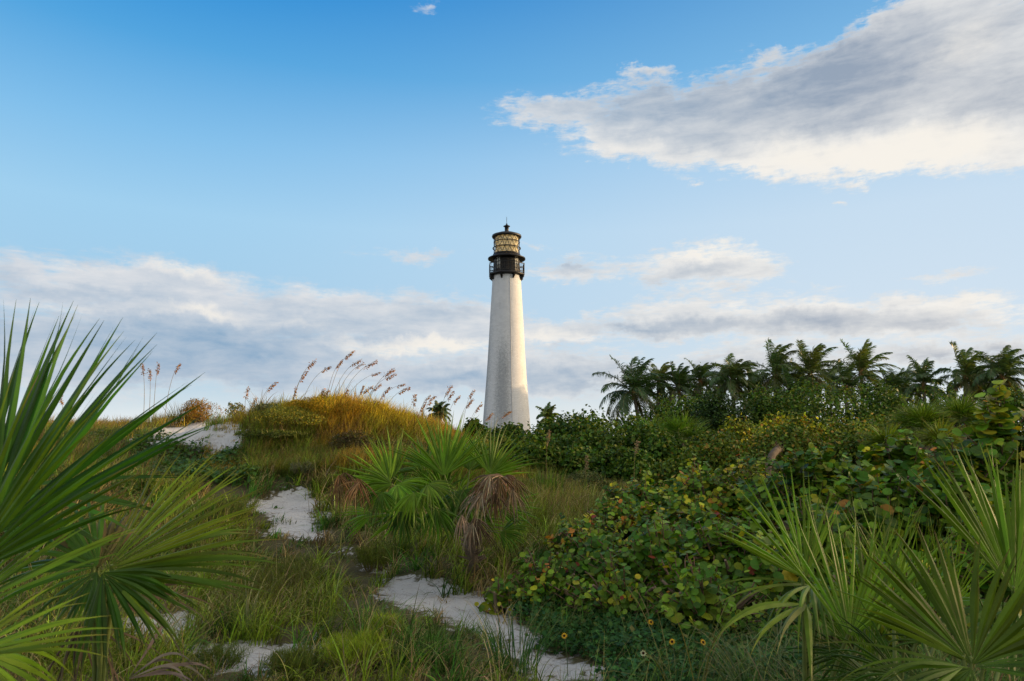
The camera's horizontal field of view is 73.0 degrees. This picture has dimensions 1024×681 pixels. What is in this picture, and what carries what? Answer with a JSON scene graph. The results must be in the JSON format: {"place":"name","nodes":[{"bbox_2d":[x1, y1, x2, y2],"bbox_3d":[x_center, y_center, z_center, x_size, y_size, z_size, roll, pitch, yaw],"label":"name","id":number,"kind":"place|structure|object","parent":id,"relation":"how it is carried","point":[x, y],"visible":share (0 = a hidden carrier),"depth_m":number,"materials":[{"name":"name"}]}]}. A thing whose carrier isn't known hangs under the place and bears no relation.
{"place":"outdoors","nodes":[
{"label":"outdoors","id":0,"kind":"place"},
{"bbox_2d":[123,419,627,680],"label":"sand path","id":1,"kind":"structure","parent":0,"point":[297,500],"depth_m":6.45,"materials":[{"name":"beige sand"}]},
{"bbox_2d":[191,636,252,668],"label":"feathery herb","id":2,"kind":"object","parent":1,"relation":"on","point":[227,654],"visible":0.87,"depth_m":4.24,"materials":[{"name":"green plant"}]},
{"bbox_2d":[0,414,1015,680],"bbox_3d":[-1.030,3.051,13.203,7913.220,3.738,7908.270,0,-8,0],"label":"ground","id":3,"kind":"structure","parent":0,"point":[285,640],"depth_m":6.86,"materials":[{"name":"green plant"}]},
{"bbox_2d":[3,425,166,509],"bbox_3d":[-7.816,2.237,12.952,3.710,1.416,11.019,6,-10,-38],"label":"ground cover","id":4,"kind":"object","parent":3,"relation":"on","point":[104,434],"visible":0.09,"depth_m":13.39,"materials":[{"name":"green plant"}]},
{"bbox_2d":[0,298,219,680],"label":"saw palmetto","id":5,"kind":"object","parent":3,"relation":"on","point":[34,516],"visible":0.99,"depth_m":1.26,"materials":[{"name":"green plant"}]},
{"bbox_2d":[5,407,231,471],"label":"grass","id":6,"kind":"structure","parent":3,"relation":"on","point":[111,425],"depth_m":15.96,"materials":[{"name":"green plant"}]},
{"bbox_2d":[0,450,285,680],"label":"saw palmetto","id":7,"kind":"object","parent":3,"relation":"on","point":[129,583],"visible":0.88,"depth_m":1.72,"materials":[{"name":"green plant"}]},
{"bbox_2d":[125,429,260,485],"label":"leafy ground cover","id":8,"kind":"object","parent":3,"relation":"on","point":[185,463],"visible":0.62,"depth_m":12.77,"materials":[{"name":"green plant"}]},
{"bbox_2d":[177,397,224,421],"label":"golden bush","id":9,"kind":"object","parent":3,"relation":"on","point":[196,414],"visible":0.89,"depth_m":19.78,"materials":[{"name":"orange plant"}]},
{"bbox_2d":[0,616,408,680],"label":"grass","id":10,"kind":"structure","parent":3,"relation":"on","point":[66,674],"depth_m":3.69,"materials":[{"name":"green plant"}]},
{"bbox_2d":[198,485,261,522],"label":"feathery herb","id":11,"kind":"object","parent":3,"relation":"on","point":[230,499],"visible":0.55,"depth_m":9.28,"materials":[{"name":"green plant"}]},
{"bbox_2d":[214,567,285,639],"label":"grass tuft","id":12,"kind":"object","parent":3,"relation":"on","point":[247,611],"visible":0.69,"depth_m":4.95,"materials":[{"name":"green plant"}]},
{"bbox_2d":[227,568,288,611],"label":"feathery herb","id":13,"kind":"object","parent":3,"relation":"on","point":[276,588],"visible":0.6,"depth_m":5.65,"materials":[{"name":"green plant"}]},
{"bbox_2d":[234,428,313,438],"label":"dune scrub","id":14,"kind":"object","parent":3,"relation":"on","point":[264,432],"visible":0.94,"depth_m":13.51,"materials":[{"name":"green plant"}]},
{"bbox_2d":[257,639,328,674],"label":"feathery herb","id":15,"kind":"object","parent":3,"relation":"on","point":[284,656],"visible":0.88,"depth_m":4.13,"materials":[{"name":"green plant"}]},
{"bbox_2d":[283,396,334,414],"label":"dune shrub","id":16,"kind":"object","parent":3,"relation":"on","point":[306,403],"visible":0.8,"depth_m":14.29,"materials":[{"name":"yellow plant"}]},
{"bbox_2d":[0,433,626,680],"bbox_3d":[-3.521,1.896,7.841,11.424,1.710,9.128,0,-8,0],"label":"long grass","id":17,"kind":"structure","parent":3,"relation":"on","point":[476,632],"depth_m":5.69,"materials":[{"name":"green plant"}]},
{"bbox_2d":[0,439,638,566],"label":"grass","id":18,"kind":"structure","parent":3,"relation":"on","point":[332,521],"depth_m":9.56,"materials":[{"name":"green plant"}]},
{"bbox_2d":[313,626,392,672],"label":"feathery herb","id":19,"kind":"object","parent":3,"relation":"on","point":[354,642],"visible":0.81,"depth_m":4.22,"materials":[{"name":"green plant"}]},
{"bbox_2d":[324,429,392,454],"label":"dune scrub","id":20,"kind":"object","parent":3,"relation":"on","point":[347,438],"visible":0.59,"depth_m":12.93,"materials":[{"name":"green plant"}]},
{"bbox_2d":[192,377,531,488],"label":"dune grass","id":21,"kind":"structure","parent":3,"relation":"on","point":[389,416],"depth_m":14.05,"materials":[{"name":"green plant"}]},
{"bbox_2d":[248,405,325,425],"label":"dune shrub","id":22,"kind":"object","parent":21,"relation":"on","point":[279,411],"visible":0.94,"depth_m":13.87,"materials":[{"name":"green plant"}]},
{"bbox_2d":[348,539,396,572],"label":"feathery herb","id":23,"kind":"object","parent":3,"relation":"on","point":[369,557],"visible":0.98,"depth_m":7.61,"materials":[{"name":"green plant"}]},
{"bbox_2d":[109,472,657,680],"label":"dry straw","id":24,"kind":"object","parent":3,"relation":"on","point":[398,615],"visible":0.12,"depth_m":5.47,"materials":[{"name":"beige plant"}]},
{"bbox_2d":[365,610,406,645],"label":"feathery herb","id":25,"kind":"object","parent":3,"relation":"on","point":[376,619],"visible":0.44,"depth_m":4.67,"materials":[{"name":"green plant"}]},
{"bbox_2d":[326,407,544,578],"bbox_3d":[-0.795,1.531,6.838,2.337,1.789,1.810,0,-8,0],"label":"saw palmetto","id":26,"kind":"object","parent":3,"relation":"on","point":[453,511],"visible":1,"depth_m":6.77,"materials":[{"name":"green plant"}]},
{"bbox_2d":[474,576,515,614],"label":"sea grape bush","id":27,"kind":"object","parent":3,"relation":"on","point":[488,595],"visible":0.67,"depth_m":5.82,"materials":[{"name":"green plant"}]},
{"bbox_2d":[483,222,530,433],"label":"lighthouse","id":28,"kind":"object","parent":3,"relation":"on","point":[506,391],"visible":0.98,"depth_m":89.01,"materials":[{"name":"paint"}]},
{"bbox_2d":[453,581,570,677],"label":"grass tuft","id":29,"kind":"object","parent":3,"relation":"on","point":[524,655],"visible":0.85,"depth_m":4.40,"materials":[{"name":"green plant"}]},
{"bbox_2d":[487,421,537,443],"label":"sea grape shrub","id":30,"kind":"object","parent":3,"relation":"on","point":[511,428],"visible":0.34,"depth_m":23.40,"materials":[{"name":"green plant"}]},
{"bbox_2d":[486,547,588,620],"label":"sea grape bush","id":31,"kind":"object","parent":3,"relation":"on","point":[535,583],"visible":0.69,"depth_m":5.81,"materials":[{"name":"green plant"}]},
{"bbox_2d":[510,440,570,478],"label":"sea grape shrub","id":32,"kind":"object","parent":3,"relation":"on","point":[536,452],"visible":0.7,"depth_m":16.45,"materials":[{"name":"green plant"}]},
{"bbox_2d":[523,413,567,438],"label":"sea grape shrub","id":33,"kind":"object","parent":3,"relation":"on","point":[543,426],"visible":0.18,"depth_m":25.24,"materials":[{"name":"green plant"}]},
{"bbox_2d":[520,461,576,493],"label":"grass tuft","id":34,"kind":"object","parent":3,"relation":"on","point":[547,481],"visible":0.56,"depth_m":12.15,"materials":[{"name":"green plant"}]},
{"bbox_2d":[518,426,582,449],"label":"sea grape shrub","id":35,"kind":"object","parent":3,"relation":"on","point":[561,443],"visible":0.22,"depth_m":19.40,"materials":[{"name":"green plant"}]},
{"bbox_2d":[499,461,642,527],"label":"grass","id":36,"kind":"structure","parent":3,"relation":"on","point":[541,495],"depth_m":10.18,"materials":[{"name":"green plant"}]},
{"bbox_2d":[552,443,607,481],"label":"sea grape shrub","id":37,"kind":"object","parent":3,"relation":"on","point":[574,458],"visible":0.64,"depth_m":16.27,"materials":[{"name":"green plant"}]},
{"bbox_2d":[536,518,631,585],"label":"sea grape bush","id":38,"kind":"object","parent":3,"relation":"on","point":[576,552],"visible":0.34,"depth_m":6.22,"materials":[{"name":"green plant"}]},
{"bbox_2d":[546,404,625,444],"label":"sea grape shrub","id":39,"kind":"object","parent":3,"relation":"on","point":[574,424],"visible":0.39,"depth_m":24.48,"materials":[{"name":"green plant"}]},
{"bbox_2d":[543,512,631,559],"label":"sea grape bush","id":40,"kind":"object","parent":3,"relation":"on","point":[612,526],"visible":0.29,"depth_m":7.29,"materials":[{"name":"green plant"}]},
{"bbox_2d":[556,493,651,537],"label":"sea grape bush","id":41,"kind":"object","parent":3,"relation":"on","point":[620,509],"visible":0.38,"depth_m":8.47,"materials":[{"name":"green plant"}]},
{"bbox_2d":[566,416,643,457],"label":"sea grape shrub","id":42,"kind":"object","parent":3,"relation":"on","point":[599,441],"visible":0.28,"depth_m":18.85,"materials":[{"name":"green plant"}]},
{"bbox_2d":[546,549,673,632],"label":"sea grape bush","id":43,"kind":"object","parent":3,"relation":"on","point":[615,586],"visible":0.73,"depth_m":5.17,"materials":[{"name":"green plant"}]},
{"bbox_2d":[599,444,655,488],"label":"sea grape shrub","id":44,"kind":"object","parent":3,"relation":"on","point":[621,465],"visible":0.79,"depth_m":16.01,"materials":[{"name":"green plant"}]},
{"bbox_2d":[592,355,676,429],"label":"coconut palm","id":45,"kind":"object","parent":3,"relation":"on","point":[638,389],"visible":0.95,"depth_m":57.51,"materials":[{"name":"green plant"}]},
{"bbox_2d":[602,470,673,514],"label":"sea grape bush","id":46,"kind":"object","parent":3,"relation":"on","point":[644,491],"visible":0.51,"depth_m":10.13,"materials":[{"name":"green plant"}]},
{"bbox_2d":[616,421,687,477],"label":"sea grape shrub","id":47,"kind":"object","parent":3,"relation":"on","point":[657,445],"visible":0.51,"depth_m":18.40,"materials":[{"name":"green plant"}]},
{"bbox_2d":[638,393,676,424],"bbox_3d":[7.365,4.489,35.941,3.011,3.474,3.192,0,-8,0],"label":"dark tree","id":48,"kind":"object","parent":3,"relation":"on","point":[649,414],"visible":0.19,"depth_m":35.53,"materials":[{"name":"green plant"}]},
{"bbox_2d":[633,458,686,488],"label":"sea grape shrub","id":49,"kind":"object","parent":3,"relation":"on","point":[659,470],"visible":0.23,"depth_m":14.54,"materials":[{"name":"green plant"}]},
{"bbox_2d":[641,362,678,405],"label":"coconut palm","id":50,"kind":"object","parent":3,"relation":"on","point":[665,367],"visible":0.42,"depth_m":59.82,"materials":[{"name":"green plant"}]},
{"bbox_2d":[584,505,738,596],"bbox_3d":[1.281,1.874,5.859,1.345,0.941,1.402,0,-8,0],"label":"sea grape bush","id":51,"kind":"object","parent":3,"relation":"on","point":[655,544],"visible":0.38,"depth_m":5.61,"materials":[{"name":"green plant"}]},
{"bbox_2d":[509,586,817,680],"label":"creeper","id":52,"kind":"object","parent":3,"relation":"on","point":[637,631],"visible":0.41,"depth_m":4.39,"materials":[{"name":"green plant"}]},
{"bbox_2d":[585,574,770,680],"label":"grass tuft","id":53,"kind":"object","parent":3,"relation":"on","point":[686,652],"visible":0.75,"depth_m":3.68,"materials":[{"name":"green plant"}]},
{"bbox_2d":[656,361,706,412],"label":"coconut palm","id":54,"kind":"object","parent":3,"relation":"on","point":[679,378],"visible":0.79,"depth_m":58.72,"materials":[{"name":"green plant"}]},
{"bbox_2d":[653,405,712,449],"bbox_3d":[4.863,2.913,19.769,2.108,2.158,2.163,0,-8,0],"label":"saw palmetto","id":55,"kind":"object","parent":3,"relation":"on","point":[681,427],"visible":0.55,"depth_m":19.54,"materials":[{"name":"green plant"}]},
{"bbox_2d":[655,392,710,454],"bbox_3d":[8.814,4.280,33.941,3.515,3.549,4.303,-2,-8,14],"label":"dark tree","id":56,"kind":"object","parent":3,"relation":"on","point":[685,406],"visible":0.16,"depth_m":33.62,"materials":[{"name":"green plant"}]},
{"bbox_2d":[627,492,748,538],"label":"sea grape bush","id":57,"kind":"object","parent":3,"relation":"on","point":[686,518],"visible":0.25,"depth_m":7.58,"materials":[{"name":"green plant"}]},
{"bbox_2d":[684,358,719,401],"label":"coconut palm","id":58,"kind":"object","parent":3,"relation":"on","point":[699,372],"visible":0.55,"depth_m":60.87,"materials":[{"name":"green plant"}]},
{"bbox_2d":[653,453,759,523],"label":"sea grape bush","id":59,"kind":"object","parent":3,"relation":"on","point":[698,480],"visible":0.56,"depth_m":8.99,"materials":[{"name":"green plant"}]},
{"bbox_2d":[662,425,757,483],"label":"sea grape shrub","id":60,"kind":"object","parent":3,"relation":"on","point":[714,455],"visible":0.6,"depth_m":13.41,"materials":[{"name":"green plant"}]},
{"bbox_2d":[683,386,758,448],"bbox_3d":[8.871,3.865,29.898,2.903,3.812,3.453,2,-8,-16],"label":"dark tree","id":61,"kind":"object","parent":3,"relation":"on","point":[715,409],"visible":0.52,"depth_m":29.34,"materials":[{"name":"green plant"}]},
{"bbox_2d":[641,550,801,659],"bbox_3d":[1.414,1.876,4.936,1.218,0.758,1.064,4,-9,-28],"label":"sea grape bush","id":62,"kind":"object","parent":3,"relation":"on","point":[696,593],"visible":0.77,"depth_m":4.70,"materials":[{"name":"green plant"}]},
{"bbox_2d":[702,353,761,412],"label":"coconut palm","id":63,"kind":"object","parent":3,"relation":"on","point":[733,371],"visible":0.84,"depth_m":56.67,"materials":[{"name":"green plant"}]},
{"bbox_2d":[641,512,830,601],"bbox_3d":[1.710,1.861,5.536,1.417,0.910,1.491,0,-8,0],"label":"sea grape bush","id":64,"kind":"object","parent":3,"relation":"on","point":[746,564],"visible":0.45,"depth_m":5.49,"materials":[{"name":"green plant"}]},
{"bbox_2d":[715,412,768,480],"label":"sea grape shrub","id":65,"kind":"object","parent":3,"relation":"on","point":[738,426],"visible":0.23,"depth_m":17.72,"materials":[{"name":"green plant"}]},
{"bbox_2d":[639,597,855,680],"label":"grass tuft","id":66,"kind":"object","parent":3,"relation":"on","point":[732,673],"visible":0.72,"depth_m":3.56,"materials":[{"name":"green plant"}]},
{"bbox_2d":[696,451,807,538],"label":"sea grape bush","id":67,"kind":"object","parent":3,"relation":"on","point":[731,489],"visible":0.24,"depth_m":8.98,"materials":[{"name":"green plant"}]},
{"bbox_2d":[735,382,800,448],"bbox_3d":[11.207,3.731,30.824,3.626,3.821,3.555,-8,-11,44],"label":"dark tree","id":68,"kind":"object","parent":3,"relation":"on","point":[753,399],"visible":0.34,"depth_m":30.35,"materials":[{"name":"green plant"}]},
{"bbox_2d":[516,552,1021,680],"bbox_3d":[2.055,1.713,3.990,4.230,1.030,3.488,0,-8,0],"label":"grass","id":69,"kind":"structure","parent":3,"relation":"on","point":[988,675],"depth_m":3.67,"materials":[{"name":"green plant"}]},
{"bbox_2d":[745,338,813,401],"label":"coconut palm","id":70,"kind":"object","parent":3,"relation":"on","point":[777,357],"visible":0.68,"depth_m":59.81,"materials":[{"name":"green plant"}]},
{"bbox_2d":[741,420,840,475],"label":"sea grape shrub","id":71,"kind":"object","parent":3,"relation":"on","point":[796,440],"visible":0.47,"depth_m":14.51,"materials":[{"name":"green plant"}]},
{"bbox_2d":[768,366,819,409],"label":"coconut palm","id":72,"kind":"object","parent":3,"relation":"on","point":[788,380],"visible":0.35,"depth_m":56.80,"materials":[{"name":"green plant"}]},
{"bbox_2d":[758,409,837,469],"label":"sea grape shrub","id":73,"kind":"object","parent":3,"relation":"on","point":[810,427],"visible":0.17,"depth_m":18.66,"materials":[{"name":"green plant"}]},
{"bbox_2d":[736,442,872,534],"bbox_3d":[3.563,1.821,7.971,1.852,1.295,1.815,0,-8,0],"label":"sea grape bush","id":74,"kind":"object","parent":3,"relation":"on","point":[824,473],"visible":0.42,"depth_m":8.01,"materials":[{"name":"green plant"}]},
{"bbox_2d":[782,340,842,422],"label":"coconut palm","id":75,"kind":"object","parent":3,"relation":"on","point":[813,365],"visible":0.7,"depth_m":59.76,"materials":[{"name":"green plant"}]},
{"bbox_2d":[748,377,891,432],"bbox_3d":[13.815,3.733,31.647,7.751,4.037,6.280,0,-8,0],"label":"dark tree","id":76,"kind":"object","parent":3,"relation":"on","point":[814,408],"visible":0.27,"depth_m":30.78,"materials":[{"name":"green plant"}]},
{"bbox_2d":[765,495,912,591],"bbox_3d":[2.622,1.825,5.956,1.738,0.935,1.785,0,-8,0],"label":"sea grape bush","id":77,"kind":"object","parent":3,"relation":"on","point":[834,528],"visible":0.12,"depth_m":5.76,"materials":[{"name":"green plant"}]},
{"bbox_2d":[711,626,967,680],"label":"grass tuft","id":78,"kind":"object","parent":3,"relation":"on","point":[827,667],"visible":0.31,"depth_m":3.26,"materials":[{"name":"green plant"}]},
{"bbox_2d":[811,411,875,448],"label":"sea grape shrub","id":79,"kind":"object","parent":3,"relation":"on","point":[837,432],"visible":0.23,"depth_m":18.69,"materials":[{"name":"green plant"}]},
{"bbox_2d":[710,462,980,680],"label":"saw palmetto","id":80,"kind":"object","parent":3,"relation":"on","point":[817,601],"visible":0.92,"depth_m":2.33,"materials":[{"name":"green plant"}]},
{"bbox_2d":[816,358,876,420],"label":"coconut palm","id":81,"kind":"object","parent":3,"relation":"on","point":[846,378],"visible":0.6,"depth_m":55.75,"materials":[{"name":"green plant"}]},
{"bbox_2d":[816,429,898,467],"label":"sea grape shrub","id":82,"kind":"object","parent":3,"relation":"on","point":[851,445],"visible":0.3,"depth_m":14.44,"materials":[{"name":"green plant"}]},
{"bbox_2d":[824,339,900,400],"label":"coconut palm","id":83,"kind":"object","parent":3,"relation":"on","point":[863,361],"visible":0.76,"depth_m":57.80,"materials":[{"name":"green plant"}]},
{"bbox_2d":[831,378,930,446],"bbox_3d":[17.264,3.747,32.683,5.520,4.215,5.183,-2,-8,14],"label":"dark tree","id":84,"kind":"object","parent":3,"relation":"on","point":[880,399],"visible":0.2,"depth_m":32.30,"materials":[{"name":"green plant"}]},
{"bbox_2d":[811,460,953,556],"bbox_3d":[3.700,1.732,6.811,1.819,1.118,1.737,0,-8,0],"label":"sea grape bush","id":85,"kind":"object","parent":3,"relation":"on","point":[862,487],"visible":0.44,"depth_m":6.50,"materials":[{"name":"green plant"}]},
{"bbox_2d":[858,420,908,450],"bbox_3d":[7.454,2.211,13.829,1.130,1.330,1.245,0,-8,0],"label":"saw palmetto","id":86,"kind":"object","parent":3,"relation":"on","point":[878,438],"visible":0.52,"depth_m":13.76,"materials":[{"name":"green plant"}]},
{"bbox_2d":[846,429,931,495],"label":"sea grape bush","id":87,"kind":"object","parent":3,"relation":"on","point":[907,454],"visible":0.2,"depth_m":8.24,"materials":[{"name":"green plant"}]},
{"bbox_2d":[782,492,1005,680],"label":"saw palmetto","id":88,"kind":"object","parent":3,"relation":"on","point":[839,634],"visible":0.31,"depth_m":2.70,"materials":[{"name":"green plant"}]},
{"bbox_2d":[870,367,921,404],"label":"coconut palm","id":89,"kind":"object","parent":3,"relation":"on","point":[893,378],"visible":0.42,"depth_m":55.66,"materials":[{"name":"green plant"}]},
{"bbox_2d":[774,546,1021,674],"bbox_3d":[2.478,1.719,4.409,1.506,0.790,1.681,0,-8,0],"label":"sea grape bush","id":90,"kind":"object","parent":3,"relation":"on","point":[882,629],"visible":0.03,"depth_m":4.22,"materials":[{"name":"green plant"}]},
{"bbox_2d":[773,522,1023,680],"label":"saw palmetto","id":91,"kind":"object","parent":3,"relation":"on","point":[924,624],"visible":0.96,"depth_m":1.80,"materials":[{"name":"green plant"}]},
{"bbox_2d":[876,397,958,451],"bbox_3d":[8.756,2.112,14.828,1.846,1.973,1.715,0,-8,0],"label":"saw palmetto","id":92,"kind":"object","parent":3,"relation":"on","point":[912,416],"visible":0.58,"depth_m":14.71,"materials":[{"name":"green plant"}]},
{"bbox_2d":[894,355,951,404],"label":"coconut palm","id":93,"kind":"object","parent":3,"relation":"on","point":[922,374],"visible":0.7,"depth_m":54.73,"materials":[{"name":"green plant"}]},
{"bbox_2d":[908,416,972,457],"bbox_3d":[7.640,1.934,12.365,1.145,1.256,1.197,0,-8,0],"label":"saw palmetto","id":94,"kind":"object","parent":3,"relation":"on","point":[929,439],"visible":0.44,"depth_m":12.26,"materials":[{"name":"green plant"}]},
{"bbox_2d":[873,428,1023,564],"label":"sea grape bush","id":95,"kind":"object","parent":3,"relation":"on","point":[932,483],"visible":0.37,"depth_m":6.12,"materials":[{"name":"green plant"}]},
{"bbox_2d":[910,380,986,458],"bbox_3d":[22.787,4.159,35.694,4.617,4.390,5.080,-7,-11,43],"label":"dark tree","id":96,"kind":"object","parent":3,"relation":"on","point":[940,394],"visible":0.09,"depth_m":36.21,"materials":[{"name":"green plant"}]},
{"bbox_2d":[885,440,1023,680],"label":"saw palmetto","id":97,"kind":"object","parent":3,"relation":"on","point":[1004,533],"visible":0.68,"depth_m":2.21,"materials":[{"name":"green plant"}]},
{"bbox_2d":[928,387,982,451],"bbox_3d":[10.304,2.164,15.862,1.658,2.244,1.488,0,-8,0],"label":"saw palmetto","id":98,"kind":"object","parent":3,"relation":"on","point":[964,409],"visible":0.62,"depth_m":15.74,"materials":[{"name":"green plant"}]},
{"bbox_2d":[931,341,992,401],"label":"coconut palm","id":99,"kind":"object","parent":3,"relation":"on","point":[966,366],"visible":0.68,"depth_m":53.83,"materials":[{"name":"green plant"}]},
{"bbox_2d":[914,481,1023,608],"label":"sea grape bush","id":100,"kind":"object","parent":3,"relation":"on","point":[984,573],"visible":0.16,"depth_m":4.98,"materials":[{"name":"green plant"}]},
{"bbox_2d":[938,379,1023,494],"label":"sea grape bush","id":101,"kind":"object","parent":3,"relation":"on","point":[996,427],"visible":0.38,"depth_m":6.43,"materials":[{"name":"green plant"}]},
{"bbox_2d":[956,382,1023,458],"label":"dark tree","id":102,"kind":"object","parent":3,"relation":"on","point":[1018,397],"visible":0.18,"depth_m":33.41,"materials":[{"name":"green plant"}]},
{"bbox_2d":[965,345,1023,400],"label":"coconut palm","id":103,"kind":"object","parent":3,"relation":"on","point":[1003,364],"visible":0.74,"depth_m":51.74,"materials":[{"name":"green plant"}]},
{"bbox_2d":[0,0,1023,435],"label":"sky","id":104,"kind":"structure","parent":0,"point":[263,190],"materials":[{"name":"blue"}]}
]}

